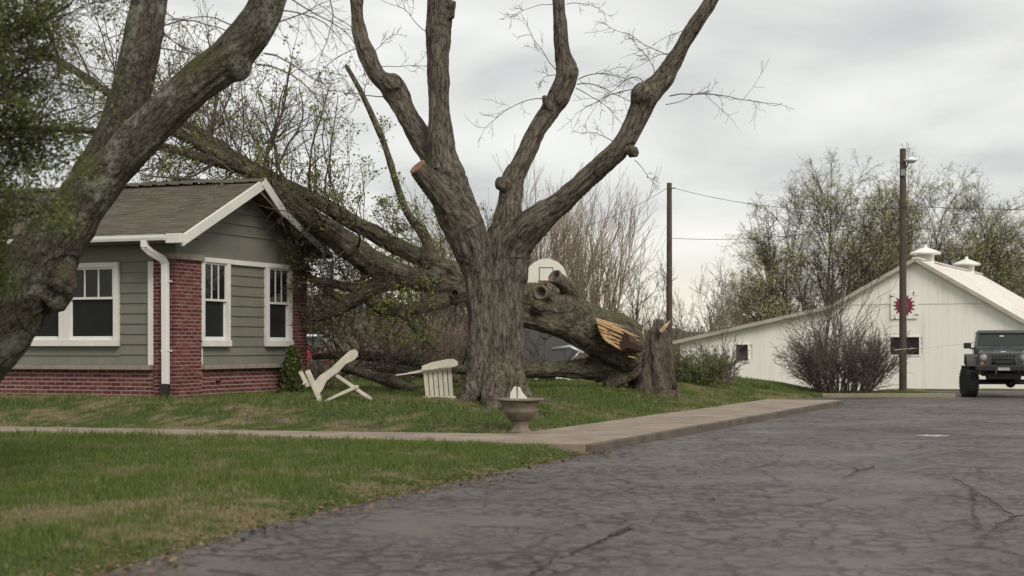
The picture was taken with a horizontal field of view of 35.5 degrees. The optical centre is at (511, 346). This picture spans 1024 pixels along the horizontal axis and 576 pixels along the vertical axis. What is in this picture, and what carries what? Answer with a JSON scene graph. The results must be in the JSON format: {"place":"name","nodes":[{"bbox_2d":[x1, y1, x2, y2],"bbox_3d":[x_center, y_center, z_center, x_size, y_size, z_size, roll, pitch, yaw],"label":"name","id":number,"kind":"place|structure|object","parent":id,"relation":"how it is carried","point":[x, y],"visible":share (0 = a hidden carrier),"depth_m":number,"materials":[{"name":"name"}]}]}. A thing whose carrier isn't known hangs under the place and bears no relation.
{"place":"outdoors","nodes":[
{"label":"outdoors","id":0,"kind":"place"},
{"bbox_2d":[0,426,626,451],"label":"front path","id":1,"kind":"structure","parent":0,"point":[575,442],"depth_m":24.80,"materials":[{"name":"beige concrete"}]},
{"bbox_2d":[0,374,1023,575],"bbox_3d":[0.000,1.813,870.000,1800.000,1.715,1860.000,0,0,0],"label":"ground","id":2,"kind":"structure","parent":0,"point":[205,417],"depth_m":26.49,"materials":[{"name":"green plant"}]},
{"bbox_2d":[0,0,153,303],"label":"evergreen tree","id":3,"kind":"object","parent":2,"relation":"on","point":[20,27],"visible":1,"depth_m":14.15,"materials":[{"name":"green plant"}]},
{"bbox_2d":[0,178,331,398],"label":"bungalow","id":4,"kind":"object","parent":2,"relation":"on","point":[180,292],"visible":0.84,"depth_m":31.00,"materials":[{"name":"grey wood"}]},
{"bbox_2d":[31,311,63,345],"bbox_3d":[-9.245,-0.810,31.210,1.260,1.600,0.145,0,0,22],"label":"window","id":5,"kind":"structure","parent":4,"relation":"in","point":[52,333],"depth_m":31.10,"materials":[{"name":"white paint"}]},
{"bbox_2d":[63,262,119,345],"bbox_3d":[-8.074,-0.810,30.743,1.256,1.600,0.145,0,0,22],"label":"window","id":6,"kind":"structure","parent":4,"relation":"in","point":[95,321],"depth_m":30.72,"materials":[{"name":"white paint"}]},
{"bbox_2d":[202,257,231,345],"bbox_3d":[-5.813,-0.867,31.304,0.145,1.725,1.038,0,0,22],"label":"window","id":7,"kind":"structure","parent":4,"relation":"in","point":[216,272],"depth_m":31.36,"materials":[{"name":"white paint"}]},
{"bbox_2d":[264,263,293,345],"bbox_3d":[-4.903,-0.867,33.575,0.145,1.725,1.058,0,0,22],"label":"window","id":8,"kind":"structure","parent":4,"relation":"in","point":[278,319],"depth_m":33.58,"materials":[{"name":"white paint"}]},
{"bbox_2d":[0,0,370,381],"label":"old maple tree","id":9,"kind":"object","parent":2,"relation":"on","point":[229,56],"visible":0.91,"depth_m":17.81,"materials":[{"name":"brown plant"}]},
{"bbox_2d":[0,400,556,573],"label":"lawn leaves","id":10,"kind":"object","parent":2,"relation":"on","point":[240,472],"visible":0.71,"depth_m":17.91,"materials":[{"name":"brown plant"}]},
{"bbox_2d":[278,345,305,392],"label":"conical shrub","id":11,"kind":"object","parent":2,"relation":"on","point":[290,376],"visible":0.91,"depth_m":33.27,"materials":[{"name":"green plant"}]},
{"bbox_2d":[0,431,586,575],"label":"grass","id":12,"kind":"structure","parent":2,"relation":"on","point":[124,479],"depth_m":16.86,"materials":[{"name":"green plant"}]},
{"bbox_2d":[307,334,347,349],"bbox_3d":[-6.819,0.270,54.998,4.310,1.380,1.760,0,0,8],"label":"parked car","id":13,"kind":"object","parent":2,"relation":"on","point":[316,340],"depth_m":54.31,"materials":[{"name":"paint"}]},
{"bbox_2d":[307,351,348,379],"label":"bare shrub","id":14,"kind":"object","parent":2,"relation":"on","point":[319,370],"visible":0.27,"depth_m":42.84,"materials":[{"name":"brown plant"}]},
{"bbox_2d":[11,0,645,391],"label":"fallen tree","id":15,"kind":"object","parent":2,"relation":"on","point":[612,345],"visible":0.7,"depth_m":34.36,"materials":[{"name":"brown plant"}]},
{"bbox_2d":[552,345,583,360],"bbox_3d":[1.246,0.140,35.798,0.735,0.367,0.206,0,0,9],"label":"bent pipe","id":16,"kind":"object","parent":15,"relation":"attached to","point":[577,350],"visible":1,"depth_m":35.81,"materials":[{"name":"metal"}]},
{"bbox_2d":[307,337,356,377],"bbox_3d":[-7.052,0.272,49.997,4.310,1.380,1.760,0,0,10],"label":"parked car","id":17,"kind":"object","parent":2,"relation":"on","point":[309,353],"visible":0.03,"depth_m":49.01,"materials":[{"name":"paint"}]},
{"bbox_2d":[299,349,371,401],"bbox_3d":[-3.227,0.530,29.201,1.348,0.960,0.655,0,0,-5],"label":"lawn chair","id":18,"kind":"object","parent":2,"relation":"on","point":[318,385],"visible":0.95,"depth_m":28.92,"materials":[{"name":"beige paint"}]},
{"bbox_2d":[307,266,377,376],"bbox_3d":[-6.322,-0.696,55.645,3.691,4.535,3.150,0,0,28],"label":"tree","id":19,"kind":"object","parent":2,"relation":"on","point":[332,318],"visible":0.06,"depth_m":55.82,"materials":[{"name":"brown plant"}]},
{"bbox_2d":[307,294,388,376],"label":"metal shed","id":20,"kind":"structure","parent":2,"relation":"on","point":[356,308],"depth_m":68.16,"materials":[{"name":"metal"}]},
{"bbox_2d":[307,290,392,343],"bbox_3d":[-6.971,-0.294,59.707,4.869,4.693,5.993,0,0,15],"label":"leafing shrub","id":21,"kind":"object","parent":2,"relation":"on","point":[335,319],"visible":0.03,"depth_m":59.85,"materials":[{"name":"green plant"}]},
{"bbox_2d":[315,313,403,381],"bbox_3d":[-4.172,0.086,43.949,2.711,2.146,2.796,0,0,0],"label":"bare shrub","id":22,"kind":"object","parent":2,"relation":"on","point":[344,348],"visible":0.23,"depth_m":43.54,"materials":[{"name":"brown plant"}]},
{"bbox_2d":[307,297,435,376],"bbox_3d":[-4.630,-0.301,51.874,4.194,3.219,4.066,0,0,41],"label":"bare shrub","id":23,"kind":"object","parent":2,"relation":"on","point":[375,321],"visible":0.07,"depth_m":51.82,"materials":[{"name":"brown plant"}]},
{"bbox_2d":[316,215,450,334],"bbox_3d":[-4.660,-1.469,54.414,4.690,5.762,4.002,0,0,43],"label":"tree","id":24,"kind":"object","parent":2,"relation":"on","point":[376,247],"visible":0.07,"depth_m":54.11,"materials":[{"name":"green plant"}]},
{"bbox_2d":[347,320,450,379],"bbox_3d":[-3.230,0.070,45.076,2.796,2.146,2.711,0,0,44],"label":"bare shrub","id":25,"kind":"object","parent":2,"relation":"on","point":[415,347],"visible":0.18,"depth_m":44.51,"materials":[{"name":"brown plant"}]},
{"bbox_2d":[351,291,467,374],"bbox_3d":[-3.188,-0.329,52.739,4.473,3.433,4.337,0,0,-16],"label":"bare shrub","id":26,"kind":"object","parent":2,"relation":"on","point":[411,320],"visible":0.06,"depth_m":52.70,"materials":[{"name":"brown plant"}]},
{"bbox_2d":[375,309,466,379],"bbox_3d":[-2.455,-0.035,46.180,3.075,2.360,2.982,0,0,-19],"label":"bare shrub","id":27,"kind":"object","parent":2,"relation":"on","point":[451,344],"visible":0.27,"depth_m":45.68,"materials":[{"name":"brown plant"}]},
{"bbox_2d":[382,211,464,356],"bbox_3d":[-2.242,-1.513,49.967,3.705,5.335,4.343,0,0,21],"label":"tree","id":28,"kind":"object","parent":2,"relation":"on","point":[401,259],"visible":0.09,"depth_m":49.92,"materials":[{"name":"brown plant"}]},
{"bbox_2d":[396,359,457,399],"bbox_3d":[-1.592,0.609,29.741,1.145,0.760,0.550,0,0,-5],"label":"lawn chair","id":29,"kind":"object","parent":2,"relation":"on","point":[445,365],"visible":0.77,"depth_m":29.60,"materials":[{"name":"beige paint"}]},
{"bbox_2d":[177,383,696,432],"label":"lawn sticks","id":30,"kind":"object","parent":2,"relation":"on","point":[350,424],"visible":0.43,"depth_m":28.69,"materials":[{"name":"brown wood"}]},
{"bbox_2d":[419,304,467,375],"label":"bare shrub","id":31,"kind":"object","parent":2,"relation":"on","point":[460,327],"visible":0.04,"depth_m":53.36,"materials":[{"name":"brown plant"}]},
{"bbox_2d":[395,202,492,348],"bbox_3d":[-1.778,-1.806,52.107,4.261,6.135,4.994,0,0,29],"label":"tree","id":32,"kind":"object","parent":2,"relation":"on","point":[450,250],"visible":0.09,"depth_m":51.52,"materials":[{"name":"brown plant"}]},
{"bbox_2d":[426,310,467,378],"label":"bare shrub","id":33,"kind":"object","parent":2,"relation":"on","point":[451,337],"visible":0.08,"depth_m":46.46,"materials":[{"name":"brown plant"}]},
{"bbox_2d":[388,226,528,332],"bbox_3d":[-2.086,-1.554,61.888,4.219,7.507,6.850,0,0,41],"label":"bare tree","id":34,"kind":"object","parent":2,"relation":"on","point":[460,304],"visible":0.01,"depth_m":61.57,"materials":[{"name":"brown plant"}]},
{"bbox_2d":[399,169,595,330],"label":"bare tree","id":35,"kind":"object","parent":2,"relation":"on","point":[490,223],"visible":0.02,"depth_m":65.60,"materials":[{"name":"brown plant"}]},
{"bbox_2d":[496,397,543,433],"bbox_3d":[0.130,1.117,25.900,0.770,0.576,0.770,0,0,0],"label":"urn planter","id":36,"kind":"object","parent":2,"relation":"on","point":[519,413],"visible":0.95,"depth_m":25.70,"materials":[{"name":"stone"}]},
{"bbox_2d":[510,386,526,397],"bbox_3d":[0.104,0.749,25.900,0.277,0.212,0.140,0,0,0],"label":"broken ornament","id":37,"kind":"object","parent":36,"relation":"in","point":[513,393],"visible":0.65,"depth_m":25.84,"materials":[{"name":"white ceramic"}]},
{"bbox_2d":[288,0,792,416],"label":"maple tree","id":38,"kind":"object","parent":2,"relation":"on","point":[493,260],"visible":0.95,"depth_m":29.18,"materials":[{"name":"grey plant"}]},
{"bbox_2d":[527,259,565,285],"bbox_3d":[0.944,-0.616,44.005,0.847,3.609,0.895,0,0,43],"label":"basketball hoop","id":39,"kind":"object","parent":2,"relation":"on","point":[540,270],"visible":0.61,"depth_m":43.98,"materials":[{"name":"white plastic"}]},
{"bbox_2d":[435,139,662,328],"bbox_3d":[1.187,-2.945,62.299,9.513,10.427,5.860,0,0,0],"label":"bare tree","id":40,"kind":"object","parent":2,"relation":"on","point":[555,237],"visible":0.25,"depth_m":61.60,"materials":[{"name":"brown plant"}]},
{"bbox_2d":[523,329,577,381],"bbox_3d":[0.924,0.243,43.702,3.601,1.447,1.750,0,0,4],"label":"box trailer","id":41,"kind":"object","parent":2,"relation":"on","point":[545,351],"visible":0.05,"depth_m":42.97,"materials":[{"name":"metal"}]},
{"bbox_2d":[528,149,665,358],"bbox_3d":[2.628,-2.653,60.026,5.274,9.384,8.562,0,0,16],"label":"bare tree","id":42,"kind":"object","parent":2,"relation":"on","point":[583,285],"visible":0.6,"depth_m":59.53,"materials":[{"name":"brown plant"}]},
{"bbox_2d":[406,298,809,360],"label":"woods","id":43,"kind":"object","parent":2,"relation":"on","point":[678,337],"visible":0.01,"depth_m":199.77,"materials":[{"name":"brown plant"}]},
{"bbox_2d":[547,386,699,406],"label":"wood chips","id":44,"kind":"object","parent":2,"relation":"on","point":[640,396],"visible":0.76,"depth_m":36.20,"materials":[{"name":"beige plant"}]},
{"bbox_2d":[602,247,691,344],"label":"bare tree","id":45,"kind":"object","parent":2,"relation":"on","point":[636,313],"visible":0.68,"depth_m":70.77,"materials":[{"name":"brown plant"}]},
{"bbox_2d":[622,289,678,353],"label":"bare tree","id":46,"kind":"object","parent":2,"relation":"on","point":[644,313],"visible":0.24,"depth_m":95.52,"materials":[{"name":"brown plant"}]},
{"bbox_2d":[625,318,682,397],"bbox_3d":[3.275,0.309,38.314,1.509,1.989,1.403,0,0,27],"label":"tree stump","id":47,"kind":"object","parent":2,"relation":"on","point":[658,375],"visible":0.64,"depth_m":37.95,"materials":[{"name":"brown wood"}]},
{"bbox_2d":[666,183,674,338],"bbox_3d":[5.951,-1.972,60.000,0.344,8.336,0.241,0,0,0],"label":"utility pole","id":48,"kind":"object","parent":2,"relation":"on","point":[669,265],"visible":0.69,"depth_m":59.91,"materials":[{"name":"brown wood"}]},
{"bbox_2d":[347,188,666,241],"bbox_3d":[0.233,-4.312,46.726,0.017,3.273,28.718,0,0,23],"label":"power line","id":49,"kind":"object","parent":48,"relation":"attached to","point":[551,234],"visible":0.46,"depth_m":51.39,"materials":[{"name":"black plastic"}]},
{"bbox_2d":[675,188,903,209],"bbox_3d":[9.158,-5.137,54.916,0.017,1.623,11.801,0,0,-31],"label":"power line","id":50,"kind":"object","parent":48,"relation":"attached to","point":[782,207],"visible":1,"depth_m":54.99,"materials":[{"name":"black plastic"}]},
{"bbox_2d":[673,346,729,385],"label":"green bush","id":51,"kind":"object","parent":2,"relation":"on","point":[698,370],"visible":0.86,"depth_m":43.07,"materials":[{"name":"green plant"}]},
{"bbox_2d":[655,258,761,349],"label":"bare tree","id":52,"kind":"object","parent":2,"relation":"on","point":[718,315],"visible":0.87,"depth_m":80.18,"materials":[{"name":"brown plant"}]},
{"bbox_2d":[673,327,750,385],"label":"bare bush","id":53,"kind":"object","parent":2,"relation":"on","point":[725,355],"visible":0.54,"depth_m":44.78,"materials":[{"name":"plant"}]},
{"bbox_2d":[586,400,843,452],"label":"sidewalk kerb","id":54,"kind":"structure","parent":2,"relation":"on","point":[619,442],"depth_m":27.90,"materials":[{"name":"beige concrete"}]},
{"bbox_2d":[683,263,757,337],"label":"bare tree","id":55,"kind":"object","parent":2,"relation":"on","point":[722,316],"visible":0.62,"depth_m":86.91,"materials":[{"name":"brown plant"}]},
{"bbox_2d":[742,381,770,389],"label":"ivy clump","id":56,"kind":"object","parent":2,"relation":"on","point":[763,385],"visible":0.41,"depth_m":46.30,"materials":[{"name":"green plant"}]},
{"bbox_2d":[709,143,927,329],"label":"budding tree","id":57,"kind":"object","parent":2,"relation":"on","point":[772,286],"visible":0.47,"depth_m":102.22,"materials":[{"name":"green plant"}]},
{"bbox_2d":[776,254,905,391],"bbox_3d":[10.382,-0.707,50.492,3.820,4.561,4.167,0,0,0],"label":"bare bush","id":58,"kind":"object","parent":2,"relation":"on","point":[834,326],"visible":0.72,"depth_m":50.33,"materials":[{"name":"brown plant"}]},
{"bbox_2d":[770,317,922,396],"bbox_3d":[10.251,0.431,48.942,4.491,2.651,4.571,0,0,-19],"label":"bare bush","id":59,"kind":"object","parent":2,"relation":"on","point":[870,372],"visible":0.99,"depth_m":48.37,"materials":[{"name":"brown plant"}]},
{"bbox_2d":[672,244,1023,390],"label":"white barn","id":60,"kind":"structure","parent":2,"relation":"on","point":[960,304],"depth_m":75.36,"materials":[{"name":"wood"}]},
{"bbox_2d":[734,343,748,361],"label":"window","id":61,"kind":"structure","parent":60,"relation":"in","point":[746,345],"depth_m":78.63,"materials":[{"name":"black glass"}]},
{"bbox_2d":[889,336,920,355],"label":"window","id":62,"kind":"structure","parent":60,"relation":"in","point":[912,341],"depth_m":75.14,"materials":[{"name":"black glass"}]},
{"bbox_2d":[822,393,955,396],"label":"driveway kerb","id":63,"kind":"structure","parent":2,"relation":"on","point":[889,394],"depth_m":47.42,"materials":[{"name":"beige concrete"}]},
{"bbox_2d":[899,148,917,390],"bbox_3d":[12.374,-2.239,49.895,0.546,7.888,0.443,0,0,0],"label":"utility pole","id":64,"kind":"object","parent":2,"relation":"on","point":[903,285],"visible":0.94,"depth_m":49.91,"materials":[{"name":"brown wood"}]},
{"bbox_2d":[673,219,900,239],"bbox_3d":[9.059,-3.911,54.900,0.017,0.316,11.724,0,0,-31],"label":"power line","id":65,"kind":"object","parent":64,"relation":"attached to","point":[784,236],"visible":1,"depth_m":54.40,"materials":[{"name":"black plastic"}]},
{"bbox_2d":[896,342,973,349],"bbox_3d":[14.709,-0.200,50.179,5.622,0.618,0.019,0,0,-7],"label":"cord","id":66,"kind":"object","parent":64,"relation":"attached to","point":[933,346],"visible":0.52,"depth_m":50.00,"materials":[{"name":"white paint"}]},
{"bbox_2d":[904,206,1023,209],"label":"power line","id":67,"kind":"object","parent":64,"relation":"attached to","point":[965,208],"visible":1,"depth_m":49.53,"materials":[{"name":"black plastic"}]},
{"bbox_2d":[816,142,1023,305],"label":"budding tree","id":68,"kind":"object","parent":2,"relation":"on","point":[980,249],"visible":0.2,"depth_m":108.30,"materials":[{"name":"green plant"}]},
{"bbox_2d":[925,187,1023,295],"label":"budding tree","id":69,"kind":"object","parent":2,"relation":"on","point":[1019,262],"visible":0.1,"depth_m":110.33,"materials":[{"name":"green plant"}]},
{"bbox_2d":[0,0,1023,331],"label":"sky","id":70,"kind":"structure","parent":0,"point":[944,79],"materials":[{"name":"white"}]},
{"bbox_2d":[98,391,1023,575],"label":"driveway","id":71,"kind":"structure","parent":0,"point":[694,525],"depth_m":14.39,"materials":[{"name":"grey asphalt"}]},
{"bbox_2d":[1,450,627,575],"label":"edge leaves","id":72,"kind":"object","parent":71,"relation":"on","point":[173,557],"visible":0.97,"depth_m":13.76,"materials":[{"name":"brown plant"}]},
{"bbox_2d":[528,528,632,575],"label":"driveway seam","id":73,"kind":"object","parent":71,"relation":"on","point":[540,567],"visible":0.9,"depth_m":11.63,"materials":[{"name":"grey asphalt"}]},
{"bbox_2d":[589,523,632,545],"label":"fallen twig","id":74,"kind":"object","parent":71,"relation":"on","point":[626,527],"visible":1,"depth_m":12.58,"materials":[{"name":"brown wood"}]},
{"bbox_2d":[842,466,874,478],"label":"fallen twig","id":75,"kind":"object","parent":71,"relation":"on","point":[859,470],"visible":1,"depth_m":19.20,"materials":[{"name":"wood"}]},
{"bbox_2d":[914,434,949,436],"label":"puddle","id":76,"kind":"object","parent":71,"relation":"on","point":[932,435],"visible":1,"depth_m":26.95,"materials":[{"name":"grey liquid"}]},
{"bbox_2d":[952,476,1023,536],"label":"fallen twig","id":77,"kind":"object","parent":71,"relation":"on","point":[996,526],"visible":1,"depth_m":14.29,"materials":[{"name":"brown wood"}]},
{"bbox_2d":[959,330,1023,396],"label":"off road vehicle","id":78,"kind":"object","parent":71,"relation":"on","point":[996,357],"visible":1,"depth_m":47.41,"materials":[{"name":"grey paint"}]},
{"bbox_2d":[580,326,735,358],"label":"hills","id":79,"kind":"structure","parent":0,"point":[677,339],"depth_m":253.95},
{"bbox_2d":[518,399,838,436],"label":"sidewalk","id":80,"kind":"structure","parent":0,"point":[634,426],"depth_m":30.27,"materials":[{"name":"beige concrete"}]}
]}

